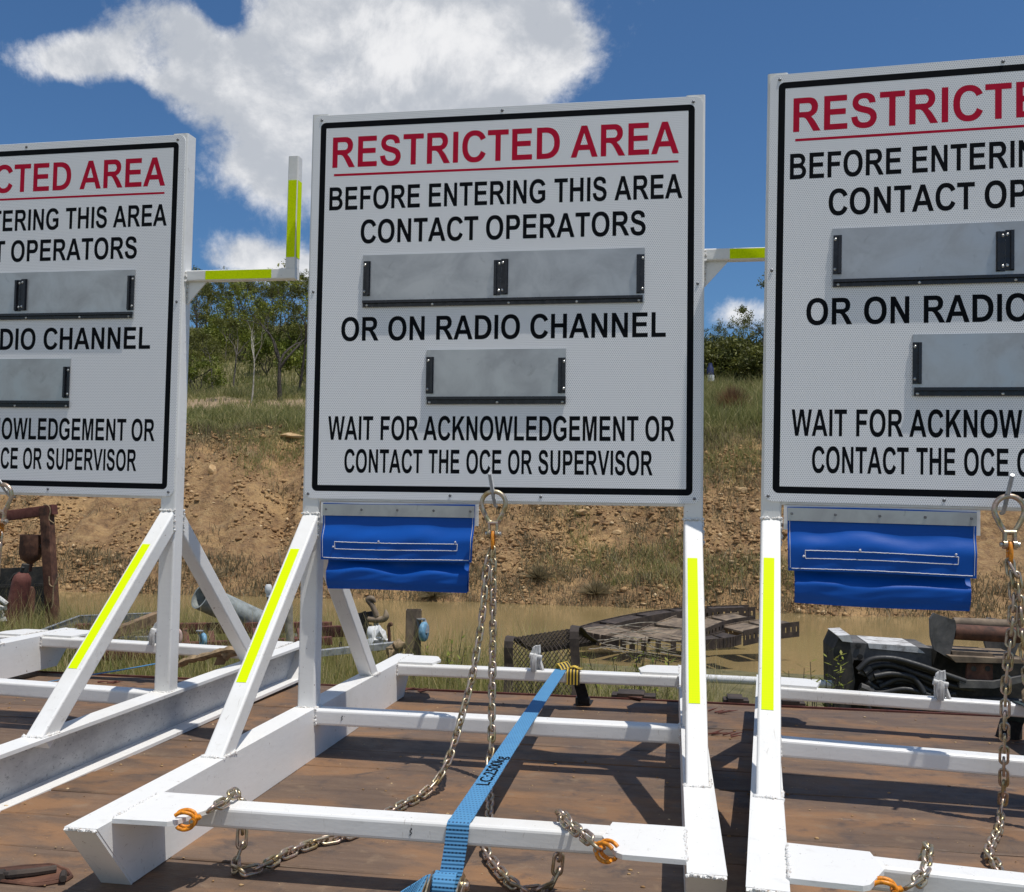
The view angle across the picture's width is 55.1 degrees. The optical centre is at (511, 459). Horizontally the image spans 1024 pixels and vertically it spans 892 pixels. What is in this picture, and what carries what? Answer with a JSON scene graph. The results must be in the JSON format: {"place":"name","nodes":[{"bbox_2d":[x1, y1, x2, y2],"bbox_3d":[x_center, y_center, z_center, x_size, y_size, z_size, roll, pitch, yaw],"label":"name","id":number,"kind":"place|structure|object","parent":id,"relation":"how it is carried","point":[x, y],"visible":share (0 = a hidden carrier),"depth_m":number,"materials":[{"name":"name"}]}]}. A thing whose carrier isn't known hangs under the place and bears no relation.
{"place":"outdoors","nodes":[
{"label":"outdoors","id":0,"kind":"place"},
{"bbox_2d":[187,415,793,604],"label":"bank grass","id":1,"kind":"structure","parent":0,"point":[263,442],"depth_m":27.57,"materials":[{"name":"plant"}]},
{"bbox_2d":[0,326,1023,706],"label":"ground","id":2,"kind":"structure","parent":0,"point":[222,510],"depth_m":27.70,"materials":[{"name":"soil"}]},
{"bbox_2d":[0,504,59,630],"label":"machine frame","id":3,"kind":"object","parent":2,"relation":"on","point":[33,548],"visible":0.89,"depth_m":12.86,"materials":[{"name":"brown paint"}]},
{"bbox_2d":[2,563,30,627],"bbox_3d":[-6.384,1.762,12.653,0.344,0.840,0.228,0,-3,9],"label":"gas cylinder","id":4,"kind":"object","parent":3,"relation":"on","point":[21,581],"visible":0.81,"depth_m":12.56,"materials":[{"name":"red metal"}]},
{"bbox_2d":[26,586,35,625],"bbox_3d":[-6.300,1.919,12.834,0.110,0.509,0.101,0,-3,9],"label":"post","id":5,"kind":"object","parent":3,"relation":"on","point":[31,595],"visible":0.52,"depth_m":12.79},
{"bbox_2d":[189,326,217,356],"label":"shrub","id":6,"kind":"object","parent":2,"relation":"on","point":[208,331],"visible":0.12,"depth_m":64.21,"materials":[{"name":"green plant"}]},
{"bbox_2d":[189,325,222,388],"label":"eucalypt tree","id":7,"kind":"object","parent":2,"relation":"on","point":[203,336],"visible":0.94,"depth_m":51.30,"materials":[{"name":"green plant"}]},
{"bbox_2d":[188,354,226,393],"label":"shrub","id":8,"kind":"object","parent":2,"relation":"on","point":[192,371],"visible":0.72,"depth_m":49.57,"materials":[{"name":"green plant"}]},
{"bbox_2d":[190,265,225,359],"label":"eucalypt tree","id":9,"kind":"object","parent":2,"relation":"on","point":[208,285],"visible":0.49,"depth_m":65.97,"materials":[{"name":"green plant"}]},
{"bbox_2d":[187,564,228,577],"bbox_3d":[-7.989,2.956,26.058,1.358,0.416,1.417,0,-3,9],"label":"dry bush","id":10,"kind":"object","parent":2,"relation":"on","point":[218,573],"visible":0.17,"depth_m":26.03,"materials":[{"name":"brown plant"}]},
{"bbox_2d":[192,287,225,312],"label":"eucalypt tree","id":11,"kind":"object","parent":2,"relation":"on","point":[207,299],"visible":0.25,"depth_m":74.75,"materials":[{"name":"green plant"}]},
{"bbox_2d":[197,283,225,311],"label":"eucalypt tree","id":12,"kind":"object","parent":2,"relation":"on","point":[211,294],"visible":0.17,"depth_m":76.08,"materials":[{"name":"green plant"}]},
{"bbox_2d":[207,464,216,474],"bbox_3d":[-9.576,0.397,31.323,0.289,0.494,0.302,0,-3,9],"label":"boulder","id":13,"kind":"object","parent":2,"relation":"on","point":[212,470],"visible":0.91,"depth_m":31.23,"materials":[{"name":"stone"}]},
{"bbox_2d":[194,319,231,350],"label":"shrub","id":14,"kind":"object","parent":2,"relation":"on","point":[212,332],"visible":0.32,"depth_m":67.00,"materials":[{"name":"green plant"}]},
{"bbox_2d":[188,330,240,385],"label":"eucalypt tree","id":15,"kind":"object","parent":2,"relation":"on","point":[198,355],"visible":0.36,"depth_m":55.68,"materials":[{"name":"green plant"}]},
{"bbox_2d":[190,297,243,329],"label":"eucalypt tree","id":16,"kind":"object","parent":2,"relation":"on","point":[206,308],"visible":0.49,"depth_m":71.52,"materials":[{"name":"green plant"}]},
{"bbox_2d":[207,289,235,345],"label":"eucalypt tree","id":17,"kind":"object","parent":2,"relation":"on","point":[222,299],"visible":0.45,"depth_m":72.34,"materials":[{"name":"green plant"}]},
{"bbox_2d":[201,315,247,352],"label":"shrub","id":18,"kind":"object","parent":2,"relation":"on","point":[210,317],"visible":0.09,"depth_m":68.16,"materials":[{"name":"green plant"}]},
{"bbox_2d":[208,315,242,360],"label":"eucalypt tree","id":19,"kind":"object","parent":2,"relation":"on","point":[218,320],"visible":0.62,"depth_m":64.25,"materials":[{"name":"green plant"}]},
{"bbox_2d":[74,595,388,671],"bbox_3d":[-3.234,1.933,10.654,3.919,1.014,1.680,1,-3,4],"label":"trailer chassis","id":20,"kind":"object","parent":2,"relation":"on","point":[372,616],"visible":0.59,"depth_m":10.36,"materials":[{"name":"black paint"}]},
{"bbox_2d":[41,612,152,649],"bbox_3d":[-4.641,1.979,11.316,1.852,0.330,1.575,0,-3,9],"label":"steel tray","id":21,"kind":"object","parent":20,"relation":"on","point":[135,615],"visible":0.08,"depth_m":11.88,"materials":[{"name":"grey metal"}]},
{"bbox_2d":[216,282,250,317],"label":"eucalypt tree","id":22,"kind":"object","parent":2,"relation":"on","point":[219,285],"visible":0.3,"depth_m":73.71,"materials":[{"name":"green plant"}]},
{"bbox_2d":[213,322,256,360],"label":"shrub","id":23,"kind":"object","parent":2,"relation":"on","point":[243,338],"visible":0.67,"depth_m":64.35,"materials":[{"name":"green plant"}]},
{"bbox_2d":[219,309,269,386],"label":"eucalypt tree","id":24,"kind":"object","parent":2,"relation":"on","point":[234,324],"visible":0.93,"depth_m":53.39,"materials":[{"name":"green plant"}]},
{"bbox_2d":[223,281,266,311],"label":"eucalypt tree","id":25,"kind":"object","parent":2,"relation":"on","point":[247,284],"visible":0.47,"depth_m":71.97,"materials":[{"name":"green plant"}]},
{"bbox_2d":[241,295,265,322],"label":"eucalypt tree","id":26,"kind":"object","parent":2,"relation":"on","point":[259,300],"visible":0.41,"depth_m":69.87,"materials":[{"name":"green plant"}]},
{"bbox_2d":[235,283,274,311],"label":"eucalypt tree","id":27,"kind":"object","parent":2,"relation":"on","point":[257,294],"visible":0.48,"depth_m":71.67,"materials":[{"name":"green plant"}]},
{"bbox_2d":[226,299,285,346],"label":"eucalypt tree","id":28,"kind":"object","parent":2,"relation":"on","point":[250,315],"visible":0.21,"depth_m":67.15,"materials":[{"name":"green plant"}]},
{"bbox_2d":[247,316,269,403],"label":"dead tree","id":29,"kind":"object","parent":2,"relation":"on","point":[252,343],"visible":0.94,"depth_m":44.45,"materials":[{"name":"grey plant"}]},
{"bbox_2d":[213,259,307,400],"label":"eucalypt tree","id":30,"kind":"object","parent":2,"relation":"on","point":[276,351],"visible":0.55,"depth_m":46.97,"materials":[{"name":"green plant"}]},
{"bbox_2d":[240,327,285,375],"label":"shrub","id":31,"kind":"object","parent":2,"relation":"on","point":[265,348],"visible":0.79,"depth_m":57.83,"materials":[{"name":"green plant"}]},
{"bbox_2d":[265,584,271,600],"bbox_3d":[-3.159,2.205,12.660,0.087,1.172,0.087,0,-3,9],"label":"capped stake","id":32,"kind":"object","parent":2,"relation":"on","point":[268,588],"visible":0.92,"depth_m":12.66,"materials":[{"name":"white plastic"}]},
{"bbox_2d":[253,282,293,331],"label":"eucalypt tree","id":33,"kind":"object","parent":2,"relation":"on","point":[270,295],"visible":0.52,"depth_m":71.39,"materials":[{"name":"green plant"}]},
{"bbox_2d":[243,296,307,359],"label":"eucalypt tree","id":34,"kind":"object","parent":2,"relation":"on","point":[274,319],"visible":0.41,"depth_m":62.31,"materials":[{"name":"green plant"}]},
{"bbox_2d":[262,331,300,364],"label":"shrub","id":35,"kind":"object","parent":2,"relation":"on","point":[287,341],"visible":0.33,"depth_m":62.09,"materials":[{"name":"green plant"}]},
{"bbox_2d":[269,272,308,341],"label":"eucalypt tree","id":36,"kind":"object","parent":2,"relation":"on","point":[306,279],"visible":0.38,"depth_m":70.86,"materials":[{"name":"green plant"}]},
{"bbox_2d":[273,338,306,385],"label":"shrub","id":37,"kind":"object","parent":2,"relation":"on","point":[297,358],"visible":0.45,"depth_m":52.14,"materials":[{"name":"green plant"}]},
{"bbox_2d":[280,433,303,438],"bbox_3d":[-7.461,-0.777,33.565,0.909,0.259,0.539,2,-3,-14],"label":"boulder","id":38,"kind":"object","parent":2,"relation":"on","point":[293,435],"visible":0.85,"depth_m":33.41,"materials":[{"name":"stone"}]},
{"bbox_2d":[282,320,306,353],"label":"shrub","id":39,"kind":"object","parent":2,"relation":"on","point":[295,336],"visible":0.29,"depth_m":63.20,"materials":[{"name":"green plant"}]},
{"bbox_2d":[284,281,307,388],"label":"eucalypt tree","id":40,"kind":"object","parent":2,"relation":"on","point":[299,293],"visible":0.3,"depth_m":49.06,"materials":[{"name":"green plant"}]},
{"bbox_2d":[285,281,308,297],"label":"eucalypt tree","id":41,"kind":"object","parent":2,"relation":"on","point":[300,289],"visible":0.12,"depth_m":70.34,"materials":[{"name":"green plant"}]},
{"bbox_2d":[0,582,755,703],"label":"grass","id":42,"kind":"structure","parent":2,"relation":"on","point":[334,668],"depth_m":9.66,"materials":[{"name":"plant"}]},
{"bbox_2d":[0,596,7,625],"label":"engine part","id":43,"kind":"object","parent":42,"relation":"on","point":[5,602],"visible":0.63,"depth_m":12.54,"materials":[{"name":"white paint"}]},
{"bbox_2d":[113,611,156,638],"bbox_3d":[-4.029,1.775,10.542,0.100,0.286,0.787,-1,-3,33],"label":"timber plank","id":44,"kind":"object","parent":42,"relation":"on","point":[148,618],"visible":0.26,"depth_m":10.51,"materials":[{"name":"brown wood"}]},
{"bbox_2d":[196,630,206,644],"bbox_3d":[-3.046,1.772,9.647,0.149,0.174,0.103,-1,-4,36],"label":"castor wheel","id":45,"kind":"object","parent":42,"relation":"on","point":[203,638],"visible":0.82,"depth_m":9.62,"materials":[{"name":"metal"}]},
{"bbox_2d":[191,587,296,637],"bbox_3d":[-3.109,1.881,11.604,0.300,0.868,1.430,-2,-4,42],"label":"pipe","id":46,"kind":"object","parent":42,"relation":"on","point":[199,601],"visible":0.39,"depth_m":11.33,"materials":[{"name":"grey plastic"}]},
{"bbox_2d":[285,602,293,642],"bbox_3d":[-2.243,1.604,9.905,0.128,0.712,0.082,0,-3,9],"label":"timber pole","id":47,"kind":"object","parent":42,"relation":"on","point":[288,625],"visible":0.36,"depth_m":9.87,"materials":[{"name":"grey wood"}]},
{"bbox_2d":[321,641,393,656],"bbox_3d":[-1.430,1.778,9.200,0.786,0.132,0.070,2,-3,-14],"label":"angle bar","id":48,"kind":"object","parent":42,"relation":"on","point":[384,645],"depth_m":9.14,"materials":[{"name":"metal"}]},
{"bbox_2d":[366,625,387,651],"bbox_3d":[-1.306,1.743,9.534,0.236,0.273,0.233,0,-3,9],"label":"sack","id":49,"kind":"object","parent":42,"relation":"on","point":[380,633],"visible":0.7,"depth_m":9.48,"materials":[{"name":"white plastic"}]},
{"bbox_2d":[387,622,392,657],"bbox_3d":[-1.173,1.816,9.414,0.061,0.507,0.030,0,-3,9],"label":"bent rod","id":50,"kind":"object","parent":42,"relation":"on","point":[389,631],"visible":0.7,"depth_m":9.41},
{"bbox_2d":[386,639,404,656],"bbox_3d":[-1.069,1.741,8.987,0.174,0.197,0.151,2,-3,-16],"label":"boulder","id":51,"kind":"object","parent":42,"relation":"on","point":[399,646],"visible":0.83,"depth_m":8.94,"materials":[{"name":"beige stone"}]},
{"bbox_2d":[405,609,428,684],"bbox_3d":[-0.912,1.813,9.424,0.227,0.720,0.268,1,-3,-5],"label":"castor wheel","id":52,"kind":"object","parent":42,"relation":"on","point":[413,616],"visible":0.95,"depth_m":9.41,"materials":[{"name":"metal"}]},
{"bbox_2d":[503,625,599,694],"bbox_3d":[0.344,1.641,7.970,0.677,0.664,1.034,0,-3,9],"label":"guard","id":53,"kind":"object","parent":42,"relation":"on","point":[571,643],"visible":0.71,"depth_m":7.58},
{"bbox_2d":[706,674,832,688],"bbox_3d":[1.990,1.836,8.134,1.500,0.107,0.068,0,-3,21],"label":"pipe","id":54,"kind":"object","parent":42,"relation":"on","point":[732,679],"visible":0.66,"depth_m":8.15,"materials":[{"name":"white metal"}]},
{"bbox_2d":[410,591,454,597],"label":"dry bush","id":55,"kind":"object","parent":2,"relation":"on","point":[435,594],"visible":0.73,"depth_m":24.70,"materials":[{"name":"brown plant"}]},
{"bbox_2d":[419,631,469,688],"bbox_3d":[-0.517,2.009,9.178,0.544,0.720,0.670,3,-3,-32],"label":"leafy herb","id":56,"kind":"object","parent":2,"relation":"on","point":[448,653],"visible":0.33,"depth_m":9.28,"materials":[{"name":"green plant"}]},
{"bbox_2d":[186,320,762,440],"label":"meadow grass","id":57,"kind":"structure","parent":2,"relation":"on","point":[248,412],"depth_m":40.19,"materials":[{"name":"plant"}]},
{"bbox_2d":[707,363,713,381],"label":"drum","id":58,"kind":"object","parent":57,"relation":"on","point":[710,369],"visible":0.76,"depth_m":45.14,"materials":[{"name":"blue paint"}]},
{"bbox_2d":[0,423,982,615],"bbox_3d":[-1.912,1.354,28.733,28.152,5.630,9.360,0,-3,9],"label":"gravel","id":59,"kind":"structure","parent":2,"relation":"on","point":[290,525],"depth_m":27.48,"materials":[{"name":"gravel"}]},
{"bbox_2d":[0,671,1023,891],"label":"truck deck","id":60,"kind":"structure","parent":2,"relation":"on","point":[881,818],"depth_m":2.64,"materials":[{"name":"wood"}]},
{"bbox_2d":[0,629,54,639],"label":"sign stand","id":61,"kind":"object","parent":60,"relation":"on","point":[8,634],"visible":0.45,"depth_m":4.53,"materials":[{"name":"white paint"}]},
{"bbox_2d":[47,663,154,681],"bbox_3d":[-1.875,0.903,4.139,0.824,0.080,0.247,3,-3,-34],"label":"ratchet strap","id":62,"kind":"object","parent":60,"relation":"on","point":[114,670],"visible":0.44,"depth_m":4.29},
{"bbox_2d":[0,133,301,811],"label":"sign stand","id":63,"kind":"object","parent":60,"relation":"on","point":[102,283],"visible":0.89,"depth_m":3.28,"materials":[{"name":"white paint"}]},
{"bbox_2d":[0,482,13,566],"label":"chain sling","id":64,"kind":"object","parent":63,"relation":"hanging from","point":[3,519],"visible":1,"depth_m":3.27,"materials":[{"name":"silver metal"}]},
{"bbox_2d":[178,646,236,667],"bbox_3d":[-1.312,0.838,4.123,0.362,0.119,0.059,0,-3,19],"label":"plank","id":65,"kind":"object","parent":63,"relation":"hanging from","point":[224,655],"visible":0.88,"depth_m":4.09,"materials":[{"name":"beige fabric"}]},
{"bbox_2d":[63,95,764,891],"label":"sign stand","id":66,"kind":"object","parent":60,"relation":"on","point":[509,301],"visible":0.97,"depth_m":2.93,"materials":[{"name":"white"}]},
{"bbox_2d":[174,489,618,891],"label":"chain sling","id":67,"kind":"object","parent":66,"relation":"hanging from","point":[575,828],"visible":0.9,"depth_m":2.22,"materials":[{"name":"silver metal"}]},
{"bbox_2d":[321,503,474,592],"bbox_3d":[-0.348,0.265,2.951,0.476,0.262,0.035,0,-3,9],"label":"document bag","id":68,"kind":"object","parent":66,"relation":"hanging from","point":[417,547],"visible":1,"depth_m":2.95,"materials":[{"name":"blue plastic"}]},
{"bbox_2d":[556,661,582,684],"bbox_3d":[0.220,0.823,3.788,0.108,0.081,0.077,0,-3,9],"label":"wear sleeve","id":69,"kind":"object","parent":66,"relation":"on","point":[573,675],"visible":0.98,"depth_m":3.75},
{"bbox_2d":[401,668,566,891],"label":"ratchet strap","id":70,"kind":"object","parent":60,"relation":"on","point":[449,876],"visible":0.99,"depth_m":2.01,"materials":[{"name":"blue fabric"}]},
{"bbox_2d":[4,678,1016,890],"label":"grit","id":71,"kind":"object","parent":60,"relation":"on","point":[532,785],"visible":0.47,"depth_m":2.72,"materials":[{"name":"stone"}]},
{"bbox_2d":[574,683,592,705],"bbox_3d":[0.286,0.908,3.877,0.061,0.120,0.147,0,-3,18],"label":"anchor strap","id":72,"kind":"object","parent":60,"relation":"on","point":[582,697],"visible":0.73,"depth_m":3.83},
{"bbox_2d":[746,55,1023,891],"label":"sign stand","id":73,"kind":"object","parent":60,"relation":"on","point":[893,359],"visible":1,"depth_m":2.63,"materials":[{"name":"white paint"}]},
{"bbox_2d":[787,507,976,610],"bbox_3d":[0.974,0.261,2.595,0.476,0.263,0.036,1,-3,15],"label":"document bag","id":74,"kind":"object","parent":73,"relation":"hanging from","point":[891,558],"visible":1,"depth_m":2.59,"materials":[{"name":"blue plastic"}]},
{"bbox_2d":[874,494,1023,891],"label":"chain sling","id":75,"kind":"object","parent":73,"relation":"hanging from","point":[925,855],"visible":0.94,"depth_m":2.45,"materials":[{"name":"silver metal"}]},
{"bbox_2d":[1007,701,1023,724],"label":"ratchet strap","id":76,"kind":"object","parent":73,"relation":"attached to","point":[1019,719],"visible":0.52,"depth_m":3.38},
{"bbox_2d":[995,718,1022,739],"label":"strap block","id":77,"kind":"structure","parent":60,"relation":"on","point":[1015,730],"depth_m":3.37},
{"bbox_2d":[0,417,1023,618],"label":"dry grass","id":78,"kind":"structure","parent":2,"relation":"on","point":[219,556],"depth_m":26.04,"materials":[{"name":"plant"}]},
{"bbox_2d":[517,564,557,577],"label":"dry bush","id":79,"kind":"object","parent":2,"relation":"on","point":[538,573],"visible":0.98,"depth_m":25.26,"materials":[{"name":"brown plant"}]},
{"bbox_2d":[576,509,586,514],"bbox_3d":[1.994,1.517,28.141,0.334,0.172,0.209,0,-3,9],"label":"boulder","id":80,"kind":"object","parent":2,"relation":"on","point":[582,511],"visible":1,"depth_m":28.08,"materials":[{"name":"stone"}]},
{"bbox_2d":[573,580,618,593],"bbox_3d":[2.052,3.168,24.494,1.362,0.410,1.330,-2,-4,43],"label":"dry bush","id":81,"kind":"object","parent":2,"relation":"on","point":[599,588],"visible":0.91,"depth_m":24.38,"materials":[{"name":"brown plant"}]},
{"bbox_2d":[583,636,659,694],"bbox_3d":[0.855,1.923,8.184,0.771,0.911,0.389,2,-3,-27],"label":"leafy herb","id":82,"kind":"object","parent":2,"relation":"on","point":[636,659],"visible":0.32,"depth_m":8.21,"materials":[{"name":"green plant"}]},
{"bbox_2d":[630,649,675,699],"bbox_3d":[1.249,2.009,8.447,0.586,0.735,0.296,3,-4,-39],"label":"leafy herb","id":83,"kind":"object","parent":2,"relation":"on","point":[652,660],"visible":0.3,"depth_m":8.53,"materials":[{"name":"green plant"}]},
{"bbox_2d":[704,349,716,372],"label":"shrub","id":84,"kind":"object","parent":2,"relation":"on","point":[708,354],"visible":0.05,"depth_m":46.34,"materials":[{"name":"green plant"}]},
{"bbox_2d":[704,318,735,341],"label":"eucalypt tree","id":85,"kind":"object","parent":2,"relation":"on","point":[718,329],"visible":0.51,"depth_m":53.27,"materials":[{"name":"green plant"}]},
{"bbox_2d":[704,333,744,378],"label":"shrub","id":86,"kind":"object","parent":2,"relation":"on","point":[732,345],"visible":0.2,"depth_m":46.39,"materials":[{"name":"green plant"}]},
{"bbox_2d":[704,332,752,379],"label":"shrub","id":87,"kind":"object","parent":2,"relation":"on","point":[742,353],"visible":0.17,"depth_m":46.93,"materials":[{"name":"green plant"}]},
{"bbox_2d":[709,383,750,410],"bbox_3d":[8.029,-2.255,35.817,1.981,1.233,2.033,0,-3,9],"label":"dry bush","id":88,"kind":"object","parent":2,"relation":"on","point":[730,392],"visible":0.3,"depth_m":35.62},
{"bbox_2d":[704,340,762,380],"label":"shrub","id":89,"kind":"object","parent":2,"relation":"on","point":[743,360],"visible":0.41,"depth_m":45.73,"materials":[{"name":"green plant"}]},
{"bbox_2d":[722,315,760,338],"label":"eucalypt tree","id":90,"kind":"object","parent":2,"relation":"on","point":[729,326],"visible":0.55,"depth_m":54.30,"materials":[{"name":"green plant"}]},
{"bbox_2d":[726,344,762,382],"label":"shrub","id":91,"kind":"object","parent":2,"relation":"on","point":[749,373],"visible":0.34,"depth_m":46.34,"materials":[{"name":"green plant"}]},
{"bbox_2d":[733,305,763,343],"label":"eucalypt tree","id":92,"kind":"object","parent":2,"relation":"on","point":[742,309],"visible":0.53,"depth_m":46.14,"materials":[{"name":"green plant"}]},
{"bbox_2d":[734,333,763,348],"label":"shrub","id":93,"kind":"object","parent":2,"relation":"on","point":[751,342],"visible":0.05,"depth_m":49.15,"materials":[{"name":"green plant"}]},
{"bbox_2d":[752,318,763,341],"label":"eucalypt tree","id":94,"kind":"object","parent":2,"relation":"on","point":[761,329],"visible":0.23,"depth_m":54.78,"materials":[{"name":"green plant"}]},
{"bbox_2d":[781,663,852,707],"bbox_3d":[2.340,1.985,7.662,0.464,0.765,0.511,2,-3,-14],"label":"leafy herb","id":95,"kind":"object","parent":2,"relation":"on","point":[841,685],"visible":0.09,"depth_m":7.59,"materials":[{"name":"green plant"}]},
{"bbox_2d":[807,650,846,706],"bbox_3d":[2.424,1.905,7.594,0.425,0.931,0.531,-1,-3,35],"label":"leafy herb","id":96,"kind":"object","parent":2,"relation":"on","point":[832,677],"visible":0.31,"depth_m":7.51,"materials":[{"name":"green plant"}]},
{"bbox_2d":[823,613,1023,713],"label":"hydraulic attachment","id":97,"kind":"object","parent":2,"relation":"on","point":[894,665],"visible":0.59,"depth_m":7.81,"materials":[{"name":"black paint"}]},
{"bbox_2d":[0,0,1023,341],"label":"sky","id":98,"kind":"structure","parent":0,"point":[248,80],"materials":[{"name":"blue"}]},
{"bbox_2d":[59,591,1023,674],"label":"water","id":99,"kind":"structure","parent":0,"point":[804,649],"depth_m":20.34,"materials":[{"name":"liquid"}]},
{"bbox_2d":[584,622,681,659],"bbox_3d":[2.151,2.794,14.939,2.181,0.667,1.057,0,-3,9],"label":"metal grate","id":100,"kind":"object","parent":99,"relation":"on","point":[613,639],"visible":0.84,"depth_m":14.97,"materials":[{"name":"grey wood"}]},
{"bbox_2d":[705,630,740,649],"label":"steel track","id":101,"kind":"structure","parent":100,"relation":"on","point":[721,639],"depth_m":14.72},
{"bbox_2d":[579,615,723,652],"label":"steel track","id":102,"kind":"structure","parent":99,"relation":"on","point":[674,622],"depth_m":15.88,"materials":[{"name":"metal"}]},
{"bbox_2d":[566,605,755,646],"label":"steel track","id":103,"kind":"structure","parent":99,"relation":"on","point":[654,615],"depth_m":17.98,"materials":[{"name":"metal"}]},
{"bbox_2d":[705,612,754,631],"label":"steel track","id":104,"kind":"structure","parent":99,"relation":"on","point":[730,618],"depth_m":17.09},
{"bbox_2d":[724,619,798,645],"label":"steel track","id":105,"kind":"structure","parent":99,"relation":"on","point":[748,629],"depth_m":15.68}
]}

